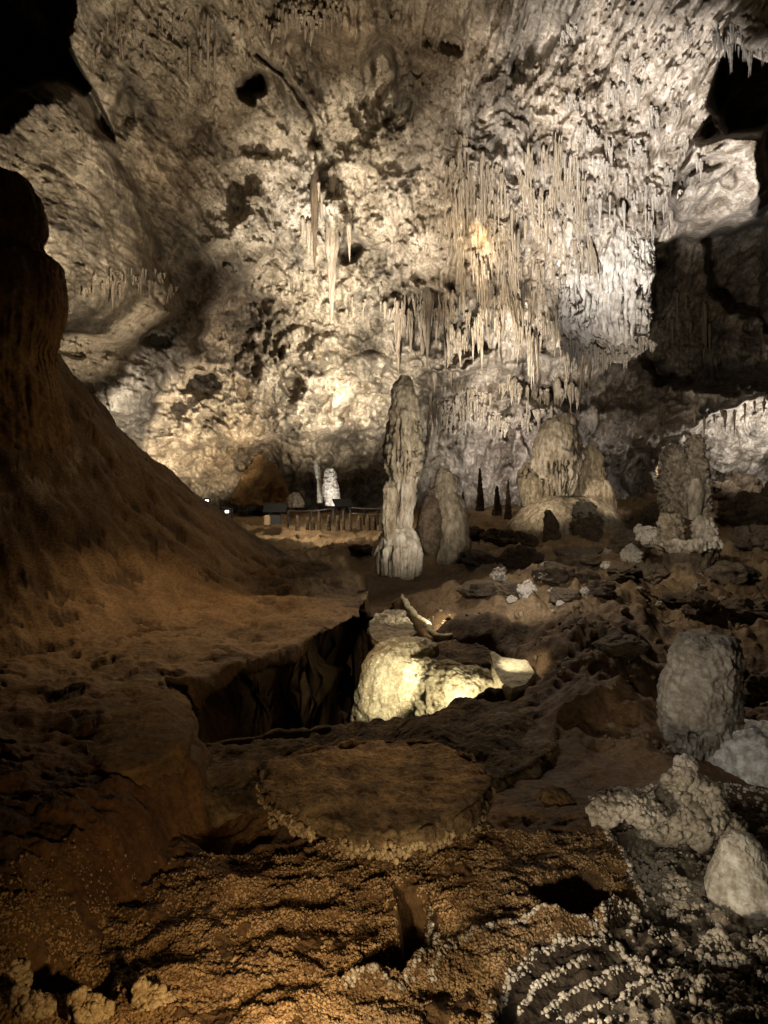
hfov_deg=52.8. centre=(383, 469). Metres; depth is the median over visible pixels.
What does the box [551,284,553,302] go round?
stalactite
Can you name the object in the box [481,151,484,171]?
stalactite
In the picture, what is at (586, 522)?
stalagmite
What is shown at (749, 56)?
drapery
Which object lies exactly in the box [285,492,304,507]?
boulder
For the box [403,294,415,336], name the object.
drapery
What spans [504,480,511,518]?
stalagmite
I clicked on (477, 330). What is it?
stalactite
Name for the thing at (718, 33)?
stalactite
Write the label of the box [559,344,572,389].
drapery
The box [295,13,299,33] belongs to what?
stalactite
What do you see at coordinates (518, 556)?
boulder
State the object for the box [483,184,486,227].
stalactite
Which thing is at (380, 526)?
stalagmite
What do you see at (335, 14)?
drapery
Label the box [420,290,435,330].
drapery
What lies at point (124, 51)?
drapery
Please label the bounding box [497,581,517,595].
boulder
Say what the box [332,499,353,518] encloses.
trail sign
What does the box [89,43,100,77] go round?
drapery
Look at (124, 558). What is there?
cave floor
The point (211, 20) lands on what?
drapery
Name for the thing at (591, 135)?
drapery
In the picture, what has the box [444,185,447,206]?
stalactite
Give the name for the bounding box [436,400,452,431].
drapery
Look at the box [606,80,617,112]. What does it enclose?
drapery
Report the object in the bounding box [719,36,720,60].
stalactite
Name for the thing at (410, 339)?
stalactite
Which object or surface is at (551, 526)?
stalagmite
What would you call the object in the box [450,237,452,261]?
stalactite
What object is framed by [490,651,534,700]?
rimstone ledge
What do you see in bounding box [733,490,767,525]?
boulder
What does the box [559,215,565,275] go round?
drapery
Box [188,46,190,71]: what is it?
stalactite
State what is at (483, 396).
drapery
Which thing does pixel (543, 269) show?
stalactite
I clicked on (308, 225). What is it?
stalactite
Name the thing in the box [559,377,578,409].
drapery
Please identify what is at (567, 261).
stalactite
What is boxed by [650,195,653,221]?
stalactite
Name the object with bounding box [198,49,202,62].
stalactite
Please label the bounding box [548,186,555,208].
drapery
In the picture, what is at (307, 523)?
stalagmite
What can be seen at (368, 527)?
stalagmite
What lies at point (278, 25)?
stalactite
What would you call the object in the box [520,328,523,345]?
stalactite
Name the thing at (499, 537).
boulder
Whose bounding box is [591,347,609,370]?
drapery
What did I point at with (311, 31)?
drapery
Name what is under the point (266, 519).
stone block
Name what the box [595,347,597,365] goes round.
stalactite
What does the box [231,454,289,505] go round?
boulder
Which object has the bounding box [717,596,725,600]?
coral lump
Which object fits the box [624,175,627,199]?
stalactite
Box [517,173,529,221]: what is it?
drapery
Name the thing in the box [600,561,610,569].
coral lump
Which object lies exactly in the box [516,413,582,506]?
stalagmite
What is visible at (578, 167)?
stalactite
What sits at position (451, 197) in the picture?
stalactite
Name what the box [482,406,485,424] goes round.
stalactite
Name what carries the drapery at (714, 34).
hanging from the cave wall
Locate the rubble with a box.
[425,537,767,758]
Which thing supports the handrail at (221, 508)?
on the cave floor
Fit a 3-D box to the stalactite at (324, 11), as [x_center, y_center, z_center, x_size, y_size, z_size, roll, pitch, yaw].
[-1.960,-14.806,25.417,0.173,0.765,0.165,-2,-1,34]
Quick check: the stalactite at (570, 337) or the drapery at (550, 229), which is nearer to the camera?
the drapery at (550, 229)
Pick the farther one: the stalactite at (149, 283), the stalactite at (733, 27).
the stalactite at (149, 283)
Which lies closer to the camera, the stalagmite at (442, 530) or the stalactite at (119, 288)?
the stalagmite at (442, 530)
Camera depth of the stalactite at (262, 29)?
25.80 m
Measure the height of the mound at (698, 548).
1.587 m
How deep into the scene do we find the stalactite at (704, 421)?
34.52 m
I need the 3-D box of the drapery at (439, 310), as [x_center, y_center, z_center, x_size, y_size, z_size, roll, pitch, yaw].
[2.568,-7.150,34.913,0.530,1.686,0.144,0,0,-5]
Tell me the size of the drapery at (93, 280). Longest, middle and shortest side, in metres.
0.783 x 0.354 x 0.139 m
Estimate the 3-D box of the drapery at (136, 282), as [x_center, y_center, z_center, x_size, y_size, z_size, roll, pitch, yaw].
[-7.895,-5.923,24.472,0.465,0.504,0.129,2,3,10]
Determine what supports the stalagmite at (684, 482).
on the mound at (698, 548)
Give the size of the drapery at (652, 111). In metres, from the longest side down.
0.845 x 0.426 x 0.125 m
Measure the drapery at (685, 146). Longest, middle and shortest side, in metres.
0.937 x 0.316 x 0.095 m
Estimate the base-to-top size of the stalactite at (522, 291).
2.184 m
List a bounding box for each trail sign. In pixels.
[263,503,286,523]
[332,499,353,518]
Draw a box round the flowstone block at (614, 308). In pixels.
[555,224,655,363]
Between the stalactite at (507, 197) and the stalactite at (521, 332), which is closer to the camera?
the stalactite at (507, 197)
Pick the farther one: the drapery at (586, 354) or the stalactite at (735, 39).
the drapery at (586, 354)
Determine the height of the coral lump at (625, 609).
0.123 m
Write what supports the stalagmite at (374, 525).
on the cave floor
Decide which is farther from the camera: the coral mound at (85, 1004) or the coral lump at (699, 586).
the coral lump at (699, 586)
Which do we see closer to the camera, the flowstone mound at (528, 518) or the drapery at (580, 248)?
the flowstone mound at (528, 518)
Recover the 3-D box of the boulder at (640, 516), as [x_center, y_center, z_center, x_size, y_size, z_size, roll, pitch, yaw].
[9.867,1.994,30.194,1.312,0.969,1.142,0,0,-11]
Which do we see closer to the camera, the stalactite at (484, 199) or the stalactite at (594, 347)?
the stalactite at (484, 199)
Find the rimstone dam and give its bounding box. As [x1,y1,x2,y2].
[401,593,452,639]
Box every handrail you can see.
[217,506,232,518]
[287,508,333,526]
[349,507,380,524]
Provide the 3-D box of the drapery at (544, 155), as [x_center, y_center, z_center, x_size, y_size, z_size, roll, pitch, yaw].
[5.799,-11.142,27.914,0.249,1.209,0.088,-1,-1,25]
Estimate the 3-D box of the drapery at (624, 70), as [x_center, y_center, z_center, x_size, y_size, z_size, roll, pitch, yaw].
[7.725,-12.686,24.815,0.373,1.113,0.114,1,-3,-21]
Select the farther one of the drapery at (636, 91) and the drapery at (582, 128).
the drapery at (582, 128)
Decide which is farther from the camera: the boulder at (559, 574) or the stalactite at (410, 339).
the stalactite at (410, 339)
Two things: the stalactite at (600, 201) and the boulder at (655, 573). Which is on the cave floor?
the boulder at (655, 573)
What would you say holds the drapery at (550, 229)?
hanging from the cave wall
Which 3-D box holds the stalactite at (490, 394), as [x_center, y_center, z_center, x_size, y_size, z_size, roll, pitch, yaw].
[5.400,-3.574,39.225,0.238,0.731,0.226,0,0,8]
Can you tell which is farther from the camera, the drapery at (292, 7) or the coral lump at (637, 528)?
the drapery at (292, 7)
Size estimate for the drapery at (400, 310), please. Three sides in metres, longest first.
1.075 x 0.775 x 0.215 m
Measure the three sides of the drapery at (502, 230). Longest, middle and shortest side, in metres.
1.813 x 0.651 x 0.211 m
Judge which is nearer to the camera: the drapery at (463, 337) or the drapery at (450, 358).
the drapery at (463, 337)
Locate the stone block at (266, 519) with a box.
[264,515,269,524]
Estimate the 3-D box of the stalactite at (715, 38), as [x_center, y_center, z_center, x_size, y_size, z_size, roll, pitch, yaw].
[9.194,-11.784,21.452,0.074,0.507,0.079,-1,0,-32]
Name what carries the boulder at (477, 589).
on the cave floor
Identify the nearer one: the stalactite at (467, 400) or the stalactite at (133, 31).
the stalactite at (133, 31)
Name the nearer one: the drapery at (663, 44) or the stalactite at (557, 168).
the drapery at (663, 44)
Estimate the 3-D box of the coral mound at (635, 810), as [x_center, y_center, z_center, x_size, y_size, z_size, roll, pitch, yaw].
[1.650,2.293,5.189,0.578,0.256,0.278,0,0,0]
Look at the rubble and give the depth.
9.25 m
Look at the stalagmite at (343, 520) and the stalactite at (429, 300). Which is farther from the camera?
the stalactite at (429, 300)
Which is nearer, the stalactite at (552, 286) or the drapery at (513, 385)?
the stalactite at (552, 286)
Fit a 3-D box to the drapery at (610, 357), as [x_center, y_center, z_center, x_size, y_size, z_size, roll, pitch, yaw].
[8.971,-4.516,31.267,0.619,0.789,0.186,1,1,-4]
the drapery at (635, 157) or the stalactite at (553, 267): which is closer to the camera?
the drapery at (635, 157)
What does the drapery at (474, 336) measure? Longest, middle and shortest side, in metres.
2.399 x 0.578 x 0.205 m
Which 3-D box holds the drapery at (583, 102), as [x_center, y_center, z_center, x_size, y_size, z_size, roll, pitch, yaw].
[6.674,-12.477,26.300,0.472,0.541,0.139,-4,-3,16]
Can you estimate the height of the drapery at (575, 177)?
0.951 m
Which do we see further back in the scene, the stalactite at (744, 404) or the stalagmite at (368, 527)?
the stalactite at (744, 404)
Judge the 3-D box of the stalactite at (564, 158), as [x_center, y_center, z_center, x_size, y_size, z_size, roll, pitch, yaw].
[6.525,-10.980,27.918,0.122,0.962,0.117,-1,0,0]
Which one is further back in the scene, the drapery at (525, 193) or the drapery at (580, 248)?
the drapery at (580, 248)
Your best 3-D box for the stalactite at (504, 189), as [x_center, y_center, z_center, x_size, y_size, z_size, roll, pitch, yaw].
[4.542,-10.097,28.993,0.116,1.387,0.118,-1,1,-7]
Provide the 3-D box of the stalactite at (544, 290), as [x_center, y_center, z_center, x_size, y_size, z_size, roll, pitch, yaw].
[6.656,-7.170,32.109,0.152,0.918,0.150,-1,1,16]
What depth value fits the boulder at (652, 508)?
30.98 m
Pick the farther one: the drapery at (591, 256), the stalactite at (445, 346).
the stalactite at (445, 346)
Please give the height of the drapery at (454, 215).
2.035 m
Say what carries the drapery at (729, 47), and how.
hanging from the cave wall
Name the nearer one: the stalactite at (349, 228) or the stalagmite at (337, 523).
the stalagmite at (337, 523)
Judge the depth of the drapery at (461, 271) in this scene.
32.40 m
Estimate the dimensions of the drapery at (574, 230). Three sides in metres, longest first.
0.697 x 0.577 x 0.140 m
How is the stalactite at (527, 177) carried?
hanging from the cave wall
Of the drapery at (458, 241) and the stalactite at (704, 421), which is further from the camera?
the stalactite at (704, 421)
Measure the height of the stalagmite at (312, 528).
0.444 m
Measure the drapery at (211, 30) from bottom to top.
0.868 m
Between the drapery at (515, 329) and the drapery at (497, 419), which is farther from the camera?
the drapery at (497, 419)
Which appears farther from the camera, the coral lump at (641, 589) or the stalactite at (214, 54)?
the stalactite at (214, 54)
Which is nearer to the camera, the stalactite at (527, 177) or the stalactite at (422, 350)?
the stalactite at (527, 177)
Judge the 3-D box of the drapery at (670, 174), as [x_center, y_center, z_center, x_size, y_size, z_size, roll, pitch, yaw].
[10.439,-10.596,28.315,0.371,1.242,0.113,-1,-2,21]
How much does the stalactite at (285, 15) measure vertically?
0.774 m
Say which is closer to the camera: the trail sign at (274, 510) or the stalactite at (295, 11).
the stalactite at (295, 11)
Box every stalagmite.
[0,167,73,450]
[295,515,299,530]
[305,517,308,529]
[310,518,315,530]
[313,460,322,502]
[317,512,320,529]
[322,468,340,505]
[326,515,330,530]
[336,516,339,530]
[342,510,344,529]
[348,513,351,530]
[356,516,361,529]
[365,514,370,530]
[372,517,376,530]
[374,375,425,580]
[379,514,382,530]
[415,467,471,565]
[475,468,484,510]
[491,486,502,515]
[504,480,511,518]
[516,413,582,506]
[542,510,561,542]
[569,501,604,541]
[573,445,616,508]
[654,434,718,519]
[656,629,745,760]
[704,828,767,926]
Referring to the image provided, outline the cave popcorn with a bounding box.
[339,782,767,1023]
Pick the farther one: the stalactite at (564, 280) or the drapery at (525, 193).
the stalactite at (564, 280)
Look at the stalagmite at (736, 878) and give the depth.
4.63 m
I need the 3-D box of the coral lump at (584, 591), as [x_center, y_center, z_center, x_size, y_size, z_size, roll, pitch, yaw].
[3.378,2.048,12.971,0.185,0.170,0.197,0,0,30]
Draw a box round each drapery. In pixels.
[88,273,96,300]
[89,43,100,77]
[106,276,115,288]
[116,271,126,292]
[119,37,127,65]
[132,275,141,290]
[138,268,146,295]
[146,10,153,32]
[157,272,165,283]
[163,23,175,40]
[167,286,177,301]
[176,10,187,34]
[204,13,216,23]
[204,27,212,49]
[224,15,238,28]
[268,21,278,44]
[284,0,294,37]
[288,0,297,21]
[299,6,318,29]
[306,15,322,45]
[319,8,336,35]
[330,2,342,29]
[388,297,403,320]
[394,293,405,364]
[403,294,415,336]
[406,294,418,334]
[417,294,425,347]
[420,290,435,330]
[426,390,440,437]
[431,307,436,326]
[435,293,444,329]
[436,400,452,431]
[439,207,456,242]
[442,290,454,339]
[444,158,459,196]
[446,324,461,366]
[446,349,453,384]
[451,192,464,237]
[452,395,466,433]
[454,229,461,250]
[456,242,465,305]
[457,134,467,179]
[458,175,469,227]
[461,325,473,353]
[465,156,474,224]
[465,310,473,347]
[465,396,482,426]
[467,387,487,415]
[471,317,483,366]
[472,250,478,289]
[475,255,488,325]
[476,187,483,234]
[477,301,489,331]
[483,169,491,194]
[483,253,493,281]
[486,162,493,207]
[487,411,510,436]
[488,186,500,228]
[490,408,503,436]
[491,221,506,261]
[493,164,501,179]
[494,304,506,341]
[497,249,506,293]
[498,285,512,312]
[501,274,521,332]
[501,373,522,403]
[504,303,512,317]
[506,232,518,308]
[512,314,521,350]
[513,323,521,362]
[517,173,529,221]
[519,168,535,217]
[520,408,545,433]
[525,143,532,193]
[526,283,535,341]
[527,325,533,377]
[528,335,541,388]
[530,387,549,425]
[533,214,544,248]
[536,259,543,288]
[538,187,548,240]
[540,311,551,338]
[541,145,547,174]
[543,206,557,258]
[547,157,551,172]
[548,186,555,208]
[549,173,561,204]
[552,306,566,359]
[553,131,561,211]
[559,163,573,212]
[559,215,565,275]
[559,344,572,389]
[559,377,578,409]
[560,30,568,44]
[560,337,575,367]
[565,89,578,112]
[566,23,577,42]
[566,155,577,192]
[570,170,576,190]
[571,340,584,372]
[572,220,586,235]
[572,239,583,288]
[573,96,586,109]
[575,173,586,246]
[579,119,586,141]
[579,351,591,409]
[582,347,597,374]
[585,228,597,286]
[586,129,599,147]
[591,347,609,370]
[599,157,609,181]
[599,349,612,367]
[605,136,614,164]
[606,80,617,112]
[611,83,625,105]
[611,345,633,369]
[619,57,629,86]
[624,346,639,358]
[626,138,639,162]
[631,77,641,110]
[633,151,646,163]
[637,335,657,352]
[639,55,648,70]
[648,105,659,127]
[651,192,661,206]
[661,43,668,51]
[664,164,673,195]
[672,103,679,117]
[680,27,693,41]
[683,138,688,156]
[695,152,702,178]
[698,55,706,68]
[711,21,726,54]
[723,27,734,72]
[734,26,747,55]
[741,45,753,77]
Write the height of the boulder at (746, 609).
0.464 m
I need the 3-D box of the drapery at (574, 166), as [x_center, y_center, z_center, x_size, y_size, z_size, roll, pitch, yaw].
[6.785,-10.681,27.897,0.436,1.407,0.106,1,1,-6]
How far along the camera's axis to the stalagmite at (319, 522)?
27.61 m
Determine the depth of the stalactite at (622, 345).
31.10 m
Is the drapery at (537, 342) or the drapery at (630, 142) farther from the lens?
the drapery at (537, 342)
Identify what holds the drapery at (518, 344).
hanging from the cave wall
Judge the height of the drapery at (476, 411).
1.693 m
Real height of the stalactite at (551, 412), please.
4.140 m
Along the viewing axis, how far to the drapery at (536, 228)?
30.27 m
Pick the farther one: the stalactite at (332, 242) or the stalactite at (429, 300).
the stalactite at (429, 300)
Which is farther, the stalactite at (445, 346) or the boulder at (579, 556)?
the stalactite at (445, 346)
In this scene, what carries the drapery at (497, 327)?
hanging from the cave wall
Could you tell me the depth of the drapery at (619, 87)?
26.21 m
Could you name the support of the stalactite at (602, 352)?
hanging from the cave wall
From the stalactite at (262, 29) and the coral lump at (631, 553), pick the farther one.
the stalactite at (262, 29)
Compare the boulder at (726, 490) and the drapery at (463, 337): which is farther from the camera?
the boulder at (726, 490)
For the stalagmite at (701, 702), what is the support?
on the cave floor
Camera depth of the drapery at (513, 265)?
29.95 m
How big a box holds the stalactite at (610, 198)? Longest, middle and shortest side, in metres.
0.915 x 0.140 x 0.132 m
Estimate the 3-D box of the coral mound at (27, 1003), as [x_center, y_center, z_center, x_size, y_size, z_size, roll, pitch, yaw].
[-1.690,2.548,3.705,0.230,0.184,0.157,0,0,18]
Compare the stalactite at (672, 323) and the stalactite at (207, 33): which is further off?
the stalactite at (672, 323)
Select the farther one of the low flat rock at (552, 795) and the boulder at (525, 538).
the boulder at (525, 538)
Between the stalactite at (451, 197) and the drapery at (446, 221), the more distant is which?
the drapery at (446, 221)
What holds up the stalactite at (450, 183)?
hanging from the cave wall
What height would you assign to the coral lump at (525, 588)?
0.383 m
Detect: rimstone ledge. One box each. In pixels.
[349,635,493,721]
[366,609,417,652]
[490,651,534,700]
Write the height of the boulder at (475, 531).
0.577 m
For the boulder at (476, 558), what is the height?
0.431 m
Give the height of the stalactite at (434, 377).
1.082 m
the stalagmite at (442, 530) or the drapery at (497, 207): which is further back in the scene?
the drapery at (497, 207)
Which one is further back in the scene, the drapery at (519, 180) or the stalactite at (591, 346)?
the stalactite at (591, 346)
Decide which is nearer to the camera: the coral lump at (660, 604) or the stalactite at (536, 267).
the coral lump at (660, 604)
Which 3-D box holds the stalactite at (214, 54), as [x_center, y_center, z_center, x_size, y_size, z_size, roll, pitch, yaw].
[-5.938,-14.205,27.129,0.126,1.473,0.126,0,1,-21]
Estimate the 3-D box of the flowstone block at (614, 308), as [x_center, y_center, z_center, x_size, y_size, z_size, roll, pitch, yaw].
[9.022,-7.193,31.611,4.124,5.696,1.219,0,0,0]
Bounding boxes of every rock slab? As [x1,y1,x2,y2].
[198,687,557,827]
[255,738,495,865]
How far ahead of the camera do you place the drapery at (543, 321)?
33.49 m
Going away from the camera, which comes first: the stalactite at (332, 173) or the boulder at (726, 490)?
the stalactite at (332, 173)
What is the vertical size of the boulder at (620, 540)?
0.928 m
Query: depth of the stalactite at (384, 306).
34.85 m
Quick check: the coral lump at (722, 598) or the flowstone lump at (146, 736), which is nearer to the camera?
the flowstone lump at (146, 736)
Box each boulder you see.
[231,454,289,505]
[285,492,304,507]
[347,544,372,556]
[455,579,499,598]
[461,549,498,566]
[469,525,484,541]
[478,528,513,546]
[496,544,544,569]
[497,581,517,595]
[510,531,538,546]
[531,561,575,586]
[548,587,581,603]
[552,545,603,569]
[574,568,600,583]
[587,580,615,599]
[591,632,651,661]
[606,563,642,583]
[607,528,652,554]
[614,508,634,528]
[631,509,656,525]
[636,563,670,584]
[642,501,659,521]
[659,592,686,606]
[681,589,728,626]
[704,560,761,585]
[713,480,740,501]
[714,500,743,526]
[719,471,762,492]
[723,596,767,622]
[729,525,752,551]
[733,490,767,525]
[743,668,767,705]
[750,524,767,550]
[763,480,767,494]
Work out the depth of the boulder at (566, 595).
12.28 m
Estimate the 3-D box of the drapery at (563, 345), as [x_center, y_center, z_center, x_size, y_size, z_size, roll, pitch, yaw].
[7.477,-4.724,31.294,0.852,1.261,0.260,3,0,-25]
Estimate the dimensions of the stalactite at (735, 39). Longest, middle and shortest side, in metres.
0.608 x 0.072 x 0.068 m
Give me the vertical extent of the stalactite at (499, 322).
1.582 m
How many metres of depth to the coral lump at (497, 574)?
14.65 m
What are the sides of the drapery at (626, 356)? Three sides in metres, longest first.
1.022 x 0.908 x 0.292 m
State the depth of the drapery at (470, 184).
29.22 m
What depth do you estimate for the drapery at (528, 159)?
28.20 m
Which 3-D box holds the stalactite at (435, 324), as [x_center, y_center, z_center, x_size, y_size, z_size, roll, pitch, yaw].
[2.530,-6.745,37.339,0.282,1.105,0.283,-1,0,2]
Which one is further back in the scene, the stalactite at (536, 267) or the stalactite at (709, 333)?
the stalactite at (709, 333)
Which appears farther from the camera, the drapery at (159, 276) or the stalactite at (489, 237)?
the stalactite at (489, 237)
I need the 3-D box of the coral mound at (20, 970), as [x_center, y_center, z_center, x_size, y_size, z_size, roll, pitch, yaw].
[-1.893,2.549,3.917,0.220,0.200,0.171,0,0,-19]
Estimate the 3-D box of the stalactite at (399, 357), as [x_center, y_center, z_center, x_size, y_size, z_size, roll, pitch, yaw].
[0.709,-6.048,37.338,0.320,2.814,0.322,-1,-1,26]
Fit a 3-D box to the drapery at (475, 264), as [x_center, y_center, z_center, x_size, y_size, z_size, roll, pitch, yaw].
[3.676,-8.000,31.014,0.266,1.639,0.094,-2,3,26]
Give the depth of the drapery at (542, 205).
29.94 m
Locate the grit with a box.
[0,824,637,1023]
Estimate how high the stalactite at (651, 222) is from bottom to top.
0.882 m
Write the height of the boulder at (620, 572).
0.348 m
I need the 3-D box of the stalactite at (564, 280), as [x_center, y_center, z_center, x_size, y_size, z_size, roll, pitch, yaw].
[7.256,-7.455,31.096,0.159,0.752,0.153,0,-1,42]
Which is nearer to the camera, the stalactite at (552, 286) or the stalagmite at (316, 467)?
the stalactite at (552, 286)
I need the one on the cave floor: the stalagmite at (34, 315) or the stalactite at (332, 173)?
the stalagmite at (34, 315)
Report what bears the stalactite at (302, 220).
hanging from the cave wall
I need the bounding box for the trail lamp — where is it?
[223,508,230,514]
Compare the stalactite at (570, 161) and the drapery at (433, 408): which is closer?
the stalactite at (570, 161)
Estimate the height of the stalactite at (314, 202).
4.298 m
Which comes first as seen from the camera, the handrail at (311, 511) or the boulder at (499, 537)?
the boulder at (499, 537)
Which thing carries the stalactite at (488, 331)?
hanging from the cave wall
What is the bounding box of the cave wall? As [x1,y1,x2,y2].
[0,0,767,513]
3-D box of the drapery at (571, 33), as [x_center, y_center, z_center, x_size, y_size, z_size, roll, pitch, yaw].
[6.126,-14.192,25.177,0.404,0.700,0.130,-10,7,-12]
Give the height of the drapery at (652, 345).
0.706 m
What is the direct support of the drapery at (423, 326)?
hanging from the cave wall
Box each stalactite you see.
[110,271,114,311]
[118,284,121,298]
[132,28,135,46]
[147,280,150,293]
[160,15,163,31]
[177,59,181,73]
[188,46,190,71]
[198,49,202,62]
[206,14,209,81]
[213,44,216,85]
[261,26,263,42]
[277,22,280,33]
[284,11,287,33]
[294,7,297,21]
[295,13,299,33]
[300,217,304,244]
[303,25,307,40]
[305,220,311,259]
[310,169,319,270]
[317,181,319,200]
[320,192,322,223]
[322,8,326,30]
[325,219,339,321]
[328,166,336,196]
[338,183,341,195]
[346,222,351,260]
[383,301,386,320]
[393,314,397,357]
[395,300,398,316]
[397,339,400,373]
[409,330,412,357]
[419,316,425,354]
[425,290,432,367]
[432,372,436,393]
[433,319,438,341]
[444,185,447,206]
[444,323,446,366]
[449,175,451,194]
[450,191,452,209]
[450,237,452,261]
[458,147,461,161]
[462,284,464,316]
[467,389,468,413]
[470,250,472,266]
[476,191,479,214]
[476,317,478,353]
[479,158,482,219]
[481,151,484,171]
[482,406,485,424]
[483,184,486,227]
[486,326,489,343]
[488,228,491,247]
[488,392,492,404]
[498,319,500,351]
[499,172,503,210]
[503,182,505,218]
[504,275,506,299]
[506,192,509,212]
[510,207,513,248]
[517,229,519,270]
[520,285,524,330]
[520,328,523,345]
[523,218,527,244]
[525,385,528,414]
[526,170,528,191]
[532,160,533,179]
[532,198,533,219]
[534,164,536,181]
[535,262,537,281]
[542,266,544,281]
[542,286,545,307]
[547,309,550,337]
[549,405,552,417]
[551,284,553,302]
[552,265,554,286]
[553,378,560,405]
[563,153,565,174]
[563,275,565,292]
[566,256,569,272]
[569,154,572,177]
[569,333,571,351]
[573,212,574,226]
[576,160,579,195]
[577,341,579,355]
[589,343,592,354]
[593,344,596,359]
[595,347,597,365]
[598,197,602,228]
[601,349,603,372]
[608,195,611,217]
[613,208,615,227]
[615,350,617,363]
[620,343,624,360]
[622,200,625,240]
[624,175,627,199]
[638,144,641,157]
[638,337,641,353]
[645,208,646,230]
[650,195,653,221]
[650,219,652,238]
[669,318,674,343]
[675,292,678,316]
[689,322,692,338]
[701,321,705,361]
[703,303,706,352]
[703,417,705,436]
[707,323,711,354]
[714,36,716,53]
[717,30,719,58]
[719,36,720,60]
[723,410,726,429]
[729,22,732,39]
[731,16,734,44]
[733,409,735,435]
[735,30,736,51]
[743,403,745,420]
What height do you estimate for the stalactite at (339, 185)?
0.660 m
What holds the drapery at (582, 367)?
hanging from the cave wall
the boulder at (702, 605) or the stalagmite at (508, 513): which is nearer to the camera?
the boulder at (702, 605)
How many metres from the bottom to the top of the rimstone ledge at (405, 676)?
1.426 m
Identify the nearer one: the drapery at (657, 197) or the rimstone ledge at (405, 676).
the rimstone ledge at (405, 676)
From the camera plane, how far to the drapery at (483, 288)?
31.13 m
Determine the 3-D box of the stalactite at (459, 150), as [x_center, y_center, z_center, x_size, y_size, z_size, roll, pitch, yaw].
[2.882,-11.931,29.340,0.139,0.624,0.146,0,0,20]
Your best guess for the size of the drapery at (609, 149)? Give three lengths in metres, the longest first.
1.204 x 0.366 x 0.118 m
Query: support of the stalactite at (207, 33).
hanging from the cave wall
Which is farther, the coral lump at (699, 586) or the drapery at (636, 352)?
the drapery at (636, 352)
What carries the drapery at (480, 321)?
hanging from the cave wall
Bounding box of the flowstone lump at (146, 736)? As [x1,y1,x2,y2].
[84,678,198,786]
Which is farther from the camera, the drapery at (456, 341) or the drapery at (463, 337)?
the drapery at (463, 337)
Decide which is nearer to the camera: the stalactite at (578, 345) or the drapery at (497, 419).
the stalactite at (578, 345)
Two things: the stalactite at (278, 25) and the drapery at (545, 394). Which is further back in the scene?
the drapery at (545, 394)
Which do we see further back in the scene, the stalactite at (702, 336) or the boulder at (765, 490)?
the stalactite at (702, 336)
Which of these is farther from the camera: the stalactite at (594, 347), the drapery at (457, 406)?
the drapery at (457, 406)
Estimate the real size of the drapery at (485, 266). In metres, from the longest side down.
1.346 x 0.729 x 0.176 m
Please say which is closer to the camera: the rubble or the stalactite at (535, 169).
the rubble
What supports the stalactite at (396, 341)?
hanging from the cave wall
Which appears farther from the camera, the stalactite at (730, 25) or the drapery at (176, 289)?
the drapery at (176, 289)
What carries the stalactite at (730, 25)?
hanging from the cave wall
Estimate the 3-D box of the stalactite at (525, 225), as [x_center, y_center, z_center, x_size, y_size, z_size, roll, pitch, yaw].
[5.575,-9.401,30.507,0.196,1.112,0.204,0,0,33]
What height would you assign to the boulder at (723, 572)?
0.642 m
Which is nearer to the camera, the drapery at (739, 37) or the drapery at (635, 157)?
the drapery at (739, 37)
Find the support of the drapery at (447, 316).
hanging from the cave wall
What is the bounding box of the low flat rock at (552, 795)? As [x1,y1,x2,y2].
[539,785,576,805]
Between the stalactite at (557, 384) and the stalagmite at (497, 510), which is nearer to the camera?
the stalagmite at (497, 510)
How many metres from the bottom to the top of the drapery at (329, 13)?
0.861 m
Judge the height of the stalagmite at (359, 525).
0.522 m
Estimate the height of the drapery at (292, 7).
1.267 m
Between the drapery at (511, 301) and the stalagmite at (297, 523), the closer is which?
the stalagmite at (297, 523)
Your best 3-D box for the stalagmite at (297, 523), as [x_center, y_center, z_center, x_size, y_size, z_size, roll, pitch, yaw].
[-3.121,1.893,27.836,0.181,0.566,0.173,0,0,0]
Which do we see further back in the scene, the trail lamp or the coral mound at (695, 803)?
the trail lamp
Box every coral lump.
[489,567,507,581]
[507,595,517,602]
[516,579,537,599]
[556,600,564,605]
[580,587,589,594]
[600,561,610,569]
[602,548,611,553]
[620,543,644,562]
[620,605,629,612]
[633,523,643,533]
[635,526,656,547]
[635,586,644,592]
[655,601,665,608]
[692,582,707,589]
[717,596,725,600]
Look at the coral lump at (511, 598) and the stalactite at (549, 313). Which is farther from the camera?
the stalactite at (549, 313)
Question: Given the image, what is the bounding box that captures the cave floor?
[0,354,767,1023]
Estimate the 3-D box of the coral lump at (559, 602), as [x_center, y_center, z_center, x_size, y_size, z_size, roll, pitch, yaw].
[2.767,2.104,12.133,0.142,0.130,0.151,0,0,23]
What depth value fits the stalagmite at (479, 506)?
32.90 m
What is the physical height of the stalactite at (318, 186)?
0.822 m
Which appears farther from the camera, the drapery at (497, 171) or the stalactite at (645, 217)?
the stalactite at (645, 217)
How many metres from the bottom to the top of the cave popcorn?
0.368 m
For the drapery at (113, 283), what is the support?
hanging from the cave wall
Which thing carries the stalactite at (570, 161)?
hanging from the cave wall
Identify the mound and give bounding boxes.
[7,958,33,986]
[7,981,56,1020]
[65,985,115,1023]
[130,975,177,1011]
[504,495,628,538]
[585,791,670,830]
[635,753,748,854]
[652,513,724,573]
[703,719,767,787]
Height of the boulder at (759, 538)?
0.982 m
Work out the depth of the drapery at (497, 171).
29.05 m
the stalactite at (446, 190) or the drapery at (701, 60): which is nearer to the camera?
the drapery at (701, 60)
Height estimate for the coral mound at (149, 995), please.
0.171 m
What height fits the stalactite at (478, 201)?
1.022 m
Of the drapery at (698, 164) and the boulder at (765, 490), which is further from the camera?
the boulder at (765, 490)
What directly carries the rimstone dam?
on the cave floor
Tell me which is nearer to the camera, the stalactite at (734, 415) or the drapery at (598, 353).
the drapery at (598, 353)
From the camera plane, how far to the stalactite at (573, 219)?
29.25 m
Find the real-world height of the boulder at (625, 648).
0.301 m

